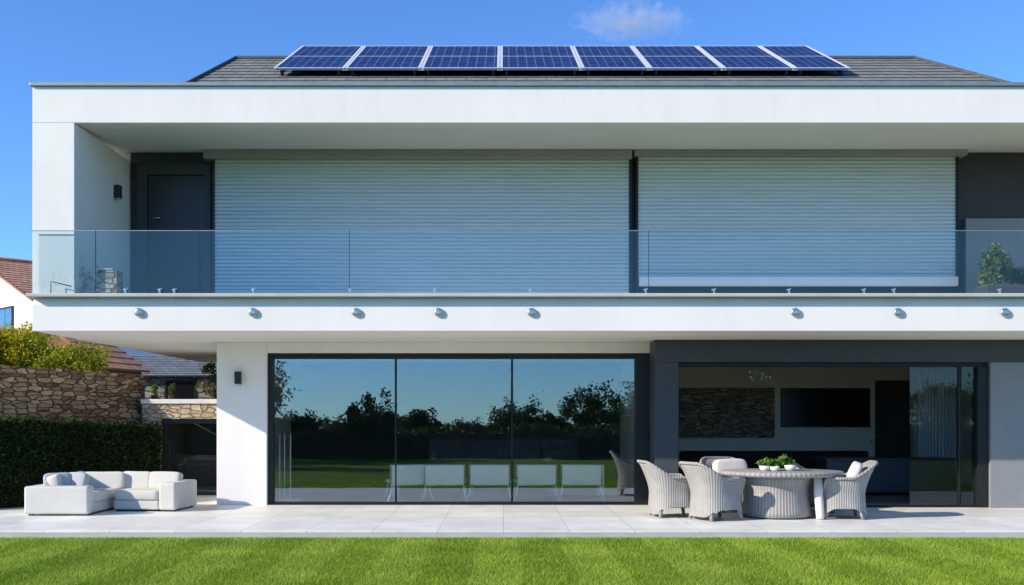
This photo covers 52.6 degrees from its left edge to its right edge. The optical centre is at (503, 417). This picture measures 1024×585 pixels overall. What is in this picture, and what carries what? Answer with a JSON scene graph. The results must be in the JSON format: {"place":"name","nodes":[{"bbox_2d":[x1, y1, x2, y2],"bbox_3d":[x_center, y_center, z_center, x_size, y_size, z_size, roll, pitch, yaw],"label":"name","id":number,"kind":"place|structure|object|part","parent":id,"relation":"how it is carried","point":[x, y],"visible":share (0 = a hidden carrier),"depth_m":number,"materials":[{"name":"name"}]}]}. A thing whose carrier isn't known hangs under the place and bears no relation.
{"place":"outdoors","nodes":[
{"label":"outdoors","id":0,"kind":"place"},
{"bbox_2d":[37,332,149,375],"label":"tiled roof","id":1,"kind":"structure","parent":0,"point":[122,362],"depth_m":25.08,"materials":[{"name":"brown tile"}]},
{"bbox_2d":[96,268,122,292],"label":"stone pier","id":2,"kind":"structure","parent":0,"point":[109,280],"depth_m":16.19,"materials":[{"name":"beige stone"}]},
{"bbox_2d":[278,434,302,501],"bbox_3d":[-3.943,0.914,19.200,0.400,1.250,0.360,0,0,0],"label":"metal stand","id":3,"kind":"object","parent":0,"point":[289,500],"visible":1,"depth_m":19.09,"materials":[{"name":"silver metal"}]},
{"bbox_2d":[0,536,1023,584],"bbox_3d":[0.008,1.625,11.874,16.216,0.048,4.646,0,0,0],"label":"grass","id":4,"kind":"structure","parent":0,"point":[141,554],"depth_m":11.82,"materials":[{"name":"green plant"}]},
{"bbox_2d":[0,489,1023,532],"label":"terrace","id":5,"kind":"structure","parent":0,"point":[206,514],"depth_m":15.62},
{"bbox_2d":[0,365,144,423],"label":"stone wall","id":6,"kind":"structure","parent":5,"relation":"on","point":[49,393],"depth_m":19.86,"materials":[{"name":"brown stone"}]},
{"bbox_2d":[24,471,124,515],"bbox_3d":[-7.000,1.222,17.152,1.120,0.646,1.635,0,0,0],"label":"sofa module","id":7,"kind":"object","parent":5,"relation":"on","point":[97,493],"visible":0.77,"depth_m":16.34,"materials":[{"name":"fabric"}]},
{"bbox_2d":[43,472,70,485],"bbox_3d":[-7.200,1.069,16.741,0.426,0.376,0.248,0,0,-24],"label":"scatter pillow","id":8,"kind":"object","parent":7,"relation":"on","point":[66,478],"visible":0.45,"depth_m":16.72,"materials":[{"name":"fabric"}]},
{"bbox_2d":[69,472,89,485],"bbox_3d":[-6.950,1.068,16.840,0.417,0.378,0.248,0,0,11],"label":"scatter pillow","id":9,"kind":"object","parent":7,"relation":"on","point":[80,478],"visible":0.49,"depth_m":16.78,"materials":[{"name":"fabric"}]},
{"bbox_2d":[0,415,163,508],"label":"hedge","id":10,"kind":"object","parent":5,"relation":"on","point":[34,450],"visible":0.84,"depth_m":18.66,"materials":[{"name":"green plant"}]},
{"bbox_2d":[114,471,196,511],"bbox_3d":[-5.949,1.227,17.590,1.167,0.636,1.024,0,0,4],"label":"sofa module","id":11,"kind":"object","parent":5,"relation":"on","point":[161,490],"visible":0.99,"depth_m":17.18,"materials":[{"name":"fabric"}]},
{"bbox_2d":[141,399,216,494],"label":"stone wall","id":12,"kind":"structure","parent":5,"relation":"on","point":[189,440],"depth_m":21.54,"materials":[{"name":"beige stone"}]},
{"bbox_2d":[151,385,158,398],"bbox_3d":[-7.002,-0.528,20.800,0.158,0.310,0.158,0,0,31],"label":"potted shrub","id":13,"kind":"object","parent":12,"relation":"on","point":[154,389],"visible":1,"depth_m":20.76,"materials":[{"name":"green plant"}]},
{"bbox_2d":[168,383,174,398],"bbox_3d":[-6.658,-0.539,20.797,0.181,0.333,0.180,0,0,0],"label":"potted shrub","id":14,"kind":"object","parent":12,"relation":"on","point":[171,388],"visible":0.99,"depth_m":20.76,"materials":[{"name":"green plant"}]},
{"bbox_2d":[162,419,216,494],"bbox_3d":[-5.963,0.783,20.749,1.736,1.523,0.102,0,0,0],"label":"glass door","id":15,"kind":"structure","parent":12,"relation":"in","point":[164,421],"depth_m":20.72,"materials":[{"name":"black metal"}]},
{"bbox_2d":[195,362,216,398],"bbox_3d":[-5.901,-0.727,21.935,1.105,1.079,0.783,0,0,0],"label":"wild shrub","id":16,"kind":"object","parent":12,"relation":"on","point":[211,370],"visible":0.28,"depth_m":21.84,"materials":[{"name":"green plant"}]},
{"bbox_2d":[25,56,1023,507],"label":"modern house","id":17,"kind":"structure","parent":5,"relation":"on","point":[361,278],"depth_m":18.24,"materials":[{"name":"paint"}]},
{"bbox_2d":[114,185,121,199],"bbox_3d":[-6.564,-3.837,17.650,0.109,0.245,0.110,0,0,0],"label":"wall lamp","id":18,"kind":"object","parent":17,"relation":"attached to","point":[117,192],"visible":1,"depth_m":17.60,"materials":[{"name":"black metal"}]},
{"bbox_2d":[137,164,211,292],"bbox_3d":[-5.821,-3.193,18.326,1.310,2.591,0.144,0,0,0],"label":"balcony door","id":19,"kind":"structure","parent":17,"relation":"in","point":[169,196],"depth_m":18.33,"materials":[{"name":"black metal"}]},
{"bbox_2d":[234,371,241,384],"bbox_3d":[-4.695,-0.699,18.343,0.110,0.245,0.109,0,0,0],"label":"wall lamp","id":20,"kind":"object","parent":17,"relation":"attached to","point":[237,377],"visible":1,"depth_m":18.29,"materials":[{"name":"black metal"}]},
{"bbox_2d":[274,46,363,75],"bbox_3d":[-3.320,-6.505,19.003,1.212,0.248,2.805,0,27,0],"label":"solar panel","id":21,"kind":"object","parent":17,"relation":"attached to","point":[338,58],"visible":0.94,"depth_m":18.71,"materials":[{"name":"blue glass"}]},
{"bbox_2d":[345,46,430,75],"bbox_3d":[-2.060,-6.505,19.003,1.292,0.248,2.805,0,27,0],"label":"solar panel","id":22,"kind":"object","parent":17,"relation":"attached to","point":[389,58],"visible":0.94,"depth_m":18.71,"materials":[{"name":"blue glass"}]},
{"bbox_2d":[383,464,433,501],"bbox_3d":[-1.772,1.199,19.320,0.880,0.690,0.641,0,0,-14],"label":"dining chair","id":23,"kind":"object","parent":17,"relation":"on","point":[410,474],"visible":0.88,"depth_m":19.03,"materials":[{"name":"white fabric"}]},
{"bbox_2d":[421,464,468,501],"bbox_3d":[-1.082,1.199,19.320,0.880,0.690,0.641,0,0,0],"label":"dining chair","id":24,"kind":"object","parent":17,"relation":"on","point":[443,474],"visible":0.98,"depth_m":19.03,"materials":[{"name":"white fabric"}]},
{"bbox_2d":[421,46,499,75],"bbox_3d":[-0.735,-6.505,19.003,1.342,0.248,2.805,0,27,0],"label":"solar panel","id":25,"kind":"object","parent":17,"relation":"attached to","point":[462,58],"visible":0.98,"depth_m":18.71,"materials":[{"name":"blue glass"}]},
{"bbox_2d":[466,464,513,501],"bbox_3d":[-0.235,1.199,19.320,0.880,0.690,0.641,0,0,4],"label":"dining chair","id":26,"kind":"object","parent":17,"relation":"on","point":[488,474],"visible":0.91,"depth_m":19.03,"materials":[{"name":"white fabric"}]},
{"bbox_2d":[387,461,608,498],"bbox_3d":[-0.099,1.194,20.100,4.200,0.690,0.900,0,0,0],"label":"dining table","id":27,"kind":"object","parent":17,"relation":"on","point":[602,463],"visible":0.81,"depth_m":19.75,"materials":[{"name":"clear glass"}]},
{"bbox_2d":[427,437,579,482],"bbox_3d":[0.000,0.944,23.600,3.440,1.030,0.640,0,0,0],"label":"sideboard","id":28,"kind":"object","parent":17,"relation":"on","point":[495,448],"visible":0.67,"depth_m":23.28,"materials":[{"name":"wood"}]},
{"bbox_3d":[-1.265,0.959,23.290,0.830,0.960,0.016,0,0,0],"label":"door","id":29,"kind":"part","parent":28,"relation":"part of","materials":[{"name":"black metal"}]},
{"bbox_3d":[-0.420,0.959,23.290,0.830,0.960,0.016,0,0,0],"label":"door","id":30,"kind":"part","parent":28,"relation":"part of","materials":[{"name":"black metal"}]},
{"bbox_3d":[0.425,0.959,23.290,0.830,0.960,0.016,0,0,0],"label":"door","id":31,"kind":"part","parent":28,"relation":"part of","materials":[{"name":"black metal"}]},
{"bbox_3d":[1.270,0.959,23.290,0.830,0.960,0.016,0,0,0],"label":"door","id":32,"kind":"part","parent":28,"relation":"part of","materials":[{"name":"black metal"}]},
{"bbox_2d":[513,464,560,501],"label":"dining chair","id":33,"kind":"object","parent":17,"relation":"on","point":[535,474],"visible":0.97,"depth_m":19.03,"materials":[{"name":"white fabric"}]},
{"bbox_2d":[500,46,581,75],"bbox_3d":[0.640,-6.505,19.003,1.392,0.248,2.805,0,27,0],"label":"solar panel","id":34,"kind":"object","parent":17,"relation":"attached to","point":[538,58],"visible":0.98,"depth_m":18.71,"materials":[{"name":"blue glass"}]},
{"bbox_2d":[558,464,605,501],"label":"dining chair","id":35,"kind":"object","parent":17,"relation":"on","point":[580,474],"visible":0.98,"depth_m":19.03,"materials":[{"name":"white fabric"}]},
{"bbox_2d":[572,46,649,75],"bbox_3d":[1.920,-6.505,19.003,1.152,0.248,2.805,0,27,0],"label":"solar panel","id":36,"kind":"object","parent":17,"relation":"attached to","point":[609,58],"visible":0.94,"depth_m":18.71,"materials":[{"name":"blue glass"}]},
{"bbox_2d":[632,46,722,75],"bbox_3d":[3.130,-6.505,19.003,1.252,0.248,2.805,0,27,0],"label":"solar panel","id":37,"kind":"object","parent":17,"relation":"attached to","point":[655,58],"visible":0.92,"depth_m":18.71,"materials":[{"name":"blue glass"}]},
{"bbox_2d":[697,46,794,75],"bbox_3d":[4.370,-6.505,19.003,1.212,0.248,2.805,0,27,0],"label":"solar panel","id":38,"kind":"object","parent":17,"relation":"attached to","point":[728,59],"visible":0.86,"depth_m":18.71,"materials":[{"name":"blue glass"}]},
{"bbox_2d":[742,367,772,380],"bbox_3d":[5.151,-0.982,21.000,0.617,0.506,0.617,0,0,0],"label":"chandelier","id":39,"kind":"object","parent":17,"relation":"hanging from","point":[761,374],"visible":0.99,"depth_m":21.02,"materials":[{"name":"black metal"}]},
{"bbox_2d":[679,451,868,475],"bbox_3d":[5.750,1.079,22.395,4.440,0.760,0.910,0,0,0],"label":"lounge sofa","id":40,"kind":"object","parent":17,"relation":"on","point":[805,459],"visible":0.15,"depth_m":21.94,"materials":[{"name":"black fabric"}]},
{"bbox_2d":[760,46,850,75],"bbox_3d":[5.455,-6.505,19.003,0.942,0.248,2.805,0,27,0],"label":"solar panel","id":41,"kind":"object","parent":17,"relation":"attached to","point":[799,58],"visible":0.84,"depth_m":18.66,"materials":[{"name":"blue glass"}]},
{"bbox_2d":[780,388,869,426],"bbox_3d":[7.437,-0.237,23.961,2.060,0.900,0.054,0,0,0],"label":"television","id":42,"kind":"object","parent":17,"relation":"attached to","point":[824,407],"visible":1,"depth_m":23.93,"materials":[{"name":"black metal"}]},
{"bbox_2d":[678,362,987,506],"bbox_3d":[5.675,0.291,17.980,5.346,2.499,0.240,0,0,0],"label":"sliding door","id":43,"kind":"structure","parent":17,"relation":"in","point":[979,369],"depth_m":17.90,"materials":[{"name":"black metal"}]},
{"bbox_2d":[813,457,956,491],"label":"kitchen island","id":44,"kind":"structure","parent":17,"relation":"on","point":[912,474],"depth_m":20.58,"materials":[{"name":"black paint"}]},
{"bbox_3d":[6.852,1.149,20.590,0.820,0.600,0.016,0,0,0],"label":"door","id":45,"kind":"part","parent":44,"relation":"part of","materials":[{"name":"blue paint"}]},
{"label":"door","id":46,"kind":"part","parent":44,"relation":"part of","materials":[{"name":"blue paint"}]},
{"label":"door","id":47,"kind":"part","parent":44,"relation":"part of","materials":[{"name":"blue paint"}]},
{"bbox_2d":[918,367,955,487],"bbox_3d":[9.409,0.158,22.402,1.050,2.714,0.068,0,0,0],"label":"curtain","id":48,"kind":"object","parent":17,"relation":"hanging from","point":[936,411],"visible":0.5,"depth_m":22.40,"materials":[{"name":"fabric"}]},
{"bbox_2d":[975,285,1023,292],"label":"planter","id":49,"kind":"object","parent":17,"relation":"on","point":[1004,289],"visible":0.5,"depth_m":17.18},
{"bbox_2d":[977,243,1023,286],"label":"balcony shrub","id":50,"kind":"object","parent":49,"relation":"in","point":[998,268],"visible":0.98,"depth_m":17.31,"materials":[{"name":"green plant"}]},
{"bbox_2d":[637,460,695,517],"bbox_3d":[2.570,1.105,16.269,0.897,0.896,0.854,0,0,-8],"label":"wicker chair","id":51,"kind":"object","parent":5,"relation":"on","point":[668,490],"visible":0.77,"depth_m":15.95,"materials":[{"name":"white wicker"}]},
{"bbox_2d":[678,461,745,521],"bbox_3d":[3.161,1.105,15.768,0.897,0.896,0.854,0,0,-24],"label":"wicker chair","id":52,"kind":"object","parent":5,"relation":"on","point":[712,491],"visible":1,"depth_m":15.48,"materials":[{"name":"white wicker"}]},
{"bbox_2d":[699,456,743,512],"bbox_3d":[3.759,1.105,17.327,0.854,0.896,0.897,0,0,-15],"label":"wicker chair","id":53,"kind":"object","parent":5,"relation":"on","point":[708,461],"visible":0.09,"depth_m":17.63,"materials":[{"name":"grey wicker"}]},
{"bbox_2d":[712,459,747,477],"bbox_3d":[3.803,0.886,17.359,0.632,0.407,0.218,0,0,-15],"label":"back pillow","id":54,"kind":"object","parent":53,"relation":"on","point":[719,465],"visible":0.47,"depth_m":17.30,"materials":[{"name":"beige fabric"}]},
{"bbox_2d":[719,468,843,519],"bbox_3d":[4.340,1.192,16.200,1.910,0.737,1.528,0,0,0],"label":"wicker table","id":55,"kind":"object","parent":5,"relation":"on","point":[781,493],"visible":0.98,"depth_m":15.76,"materials":[{"name":"white wicker"}]},
{"bbox_2d":[759,466,769,470],"bbox_3d":[4.055,0.783,16.100,0.170,0.081,0.170,0,0,0],"label":"bowl","id":56,"kind":"object","parent":55,"relation":"on","point":[764,468],"visible":1,"depth_m":16.04,"materials":[{"name":"ceramic"}]},
{"bbox_2d":[756,457,773,465],"bbox_3d":[4.069,0.713,16.131,0.272,0.213,0.245,0,0,0],"label":"potted plant","id":57,"kind":"object","parent":56,"relation":"in","point":[765,461],"visible":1,"depth_m":16.09,"materials":[{"name":"green plant"}]},
{"bbox_2d":[770,466,779,470],"bbox_3d":[4.198,0.787,16.040,0.150,0.071,0.150,0,0,0],"label":"bowl","id":58,"kind":"object","parent":55,"relation":"on","point":[774,468],"visible":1,"depth_m":15.99,"materials":[{"name":"ceramic"}]},
{"bbox_2d":[769,459,784,467],"bbox_3d":[4.276,0.706,16.185,0.354,0.149,0.196,0,0,0],"label":"table greenery","id":59,"kind":"object","parent":55,"relation":"on","point":[776,462],"visible":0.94,"depth_m":16.15,"materials":[{"name":"green plant"}]},
{"bbox_2d":[784,465,795,470],"bbox_3d":[4.466,0.778,16.150,0.190,0.090,0.190,0,0,0],"label":"bowl","id":60,"kind":"object","parent":55,"relation":"on","point":[790,467],"visible":1,"depth_m":16.08,"materials":[{"name":"ceramic"}]},
{"bbox_2d":[777,454,794,464],"bbox_3d":[4.407,0.666,16.191,0.261,0.244,0.247,0,0,0],"label":"potted plant","id":61,"kind":"object","parent":60,"relation":"in","point":[784,459],"visible":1,"depth_m":16.13,"materials":[{"name":"green plant"}]},
{"bbox_2d":[787,457,834,513],"bbox_3d":[5.075,1.105,17.125,0.897,0.896,0.854,0,0,18],"label":"wicker chair","id":62,"kind":"object","parent":5,"relation":"on","point":[811,492],"visible":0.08,"depth_m":16.79,"materials":[{"name":"grey wicker"}]},
{"bbox_2d":[823,460,877,519],"bbox_3d":[5.293,1.105,16.009,0.897,0.896,0.854,0,0,8],"label":"wicker chair","id":63,"kind":"object","parent":5,"relation":"on","point":[842,492],"visible":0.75,"depth_m":15.68,"materials":[{"name":"white wicker"}]},
{"bbox_2d":[846,461,862,476],"bbox_3d":[5.387,0.877,15.979,0.282,0.420,0.484,0,0,19],"label":"white pillow","id":64,"kind":"object","parent":63,"relation":"on","point":[855,468],"visible":0.52,"depth_m":15.76,"materials":[{"name":"beige fabric"}]},
{"bbox_2d":[0,533,1023,537],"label":"terrace base","id":65,"kind":"object","parent":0,"point":[505,535],"depth_m":14.20,"materials":[{"name":"concrete"}]},
{"bbox_2d":[0,0,1023,259],"label":"sky","id":66,"kind":"structure","parent":0,"point":[41,40],"materials":[{"name":"blue"}]},
{"bbox_2d":[543,457,552,461],"bbox_3d":[0.856,0.799,19.900,0.220,0.100,0.220,0,0,0],"label":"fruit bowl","id":67,"kind":"object","parent":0,"point":[547,459],"visible":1,"depth_m":19.84,"materials":[{"name":"ceramic"}]},
{"bbox_2d":[870,424,906,456],"bbox_3d":[8.248,0.834,22.221,0.752,1.411,0.659,0,0,0],"label":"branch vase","id":68,"kind":"object","parent":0,"point":[892,446],"visible":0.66,"depth_m":22.18,"materials":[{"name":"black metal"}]},
{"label":"raised garden","id":69,"kind":"structure","parent":0,"visible":0},
{"bbox_2d":[0,319,52,367],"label":"flowering bush","id":70,"kind":"object","parent":69,"relation":"on","point":[9,336],"visible":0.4,"depth_m":21.98,"materials":[{"name":"yellow plant"}]},
{"bbox_2d":[7,333,112,372],"bbox_3d":[-9.493,-0.947,22.146,2.174,1.740,1.520,0,0,-18],"label":"flowering bush","id":71,"kind":"object","parent":69,"relation":"on","point":[56,357],"visible":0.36,"depth_m":21.96,"materials":[{"name":"green plant"}]},
{"bbox_2d":[0,257,159,354],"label":"white house","id":72,"kind":"structure","parent":69,"relation":"on","point":[16,286],"depth_m":39.38,"materials":[{"name":"paint"}]},
{"bbox_2d":[0,306,13,329],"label":"window","id":73,"kind":"structure","parent":72,"relation":"in","point":[6,313],"depth_m":39.32,"materials":[{"name":"blue glass"}]},
{"bbox_2d":[129,355,216,398],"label":"stone cottage","id":74,"kind":"structure","parent":69,"relation":"on","point":[185,376],"depth_m":30.00,"materials":[{"name":"stone"}]},
{"bbox_2d":[164,380,195,398],"bbox_3d":[-9.350,-0.755,30.010,0.900,0.700,0.080,0,0,0],"label":"window","id":75,"kind":"structure","parent":74,"relation":"in","point":[164,380],"depth_m":29.97,"materials":[{"name":"black glass"}]}
]}

